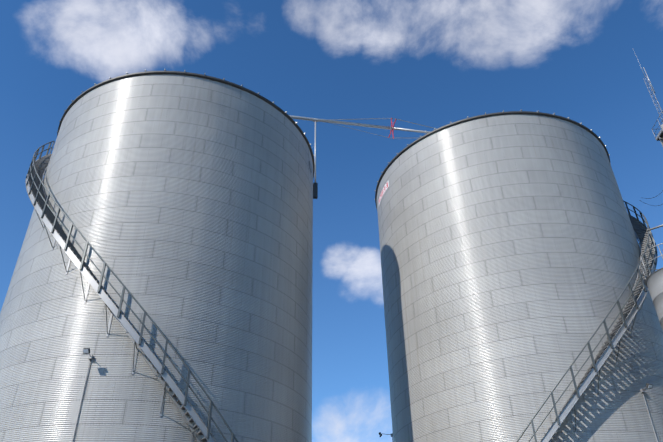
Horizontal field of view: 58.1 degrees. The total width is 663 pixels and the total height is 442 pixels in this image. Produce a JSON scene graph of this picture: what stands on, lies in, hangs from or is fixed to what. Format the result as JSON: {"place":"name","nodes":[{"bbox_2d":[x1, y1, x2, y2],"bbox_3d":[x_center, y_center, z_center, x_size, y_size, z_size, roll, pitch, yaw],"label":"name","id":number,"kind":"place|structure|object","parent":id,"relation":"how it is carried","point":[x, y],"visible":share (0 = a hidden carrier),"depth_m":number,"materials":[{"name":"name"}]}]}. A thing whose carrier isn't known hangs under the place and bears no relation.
{"place":"outdoors","nodes":[
{"label":"outdoors","id":0,"kind":"place"},
{"bbox_2d":[25,141,238,441],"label":"spiral staircase","id":1,"kind":"structure","parent":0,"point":[35,187],"depth_m":21.82,"materials":[{"name":"metal"}]},
{"bbox_2d":[0,74,312,441],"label":"bin wall","id":2,"kind":"structure","parent":0,"point":[184,203],"depth_m":24.65,"materials":[{"name":"silver metal"}]},
{"bbox_2d":[72,348,92,441],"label":"lamp post","id":3,"kind":"object","parent":2,"relation":"attached to","point":[87,351],"visible":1,"depth_m":20.95,"materials":[{"name":"grey metal"}]},
{"bbox_2d":[57,69,314,177],"bbox_3d":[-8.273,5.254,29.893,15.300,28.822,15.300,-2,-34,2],"label":"silo rim","id":4,"kind":"object","parent":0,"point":[204,76],"visible":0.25,"depth_m":30.27,"materials":[{"name":"grey metal"}]},
{"bbox_2d":[289,115,436,198],"bbox_3d":[0.820,-4.180,38.591,19.173,7.439,1.917,3,-34,-6],"label":"conveyor","id":5,"kind":"object","parent":4,"relation":"attached to","point":[315,184],"visible":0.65,"depth_m":39.88,"materials":[{"name":"metal"}]},
{"bbox_2d":[0,0,662,441],"label":"sky","id":6,"kind":"structure","parent":0,"point":[430,63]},
{"bbox_2d":[374,109,610,207],"bbox_3d":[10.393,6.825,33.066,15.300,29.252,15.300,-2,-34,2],"label":"silo rim","id":7,"kind":"object","parent":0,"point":[484,116],"visible":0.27,"depth_m":33.61,"materials":[{"name":"grey metal"}]},
{"bbox_2d":[377,114,662,441],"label":"bin wall","id":8,"kind":"structure","parent":0,"point":[509,250],"depth_m":28.28,"materials":[{"name":"silver metal"}]},
{"bbox_2d":[378,181,388,203],"bbox_3d":[3.214,-1.692,36.880,0.559,0.460,2.088,-2,-34,2],"label":"sign","id":9,"kind":"object","parent":8,"relation":"attached to","point":[386,186],"visible":0.98,"depth_m":36.60,"materials":[{"name":"white"}]},
{"bbox_2d":[640,383,657,441],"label":"lamp post","id":10,"kind":"object","parent":8,"relation":"attached to","point":[648,386],"visible":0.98,"depth_m":24.23,"materials":[{"name":"metal"}]},
{"bbox_2d":[516,200,657,441],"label":"spiral staircase","id":11,"kind":"structure","parent":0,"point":[638,294],"depth_m":25.18,"materials":[{"name":"metal"}]},
{"label":"ground","id":12,"kind":"structure","parent":0,"visible":0},
{"bbox_2d":[634,52,662,230],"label":"lattice tower","id":13,"kind":"structure","parent":12,"relation":"on","point":[659,137],"depth_m":44.07,"materials":[{"name":"metal"}]},
{"bbox_2d":[638,243,662,329],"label":"hopper tank","id":14,"kind":"object","parent":12,"relation":"on","point":[654,282],"visible":1,"depth_m":24.73,"materials":[{"name":"metal"}]}
]}

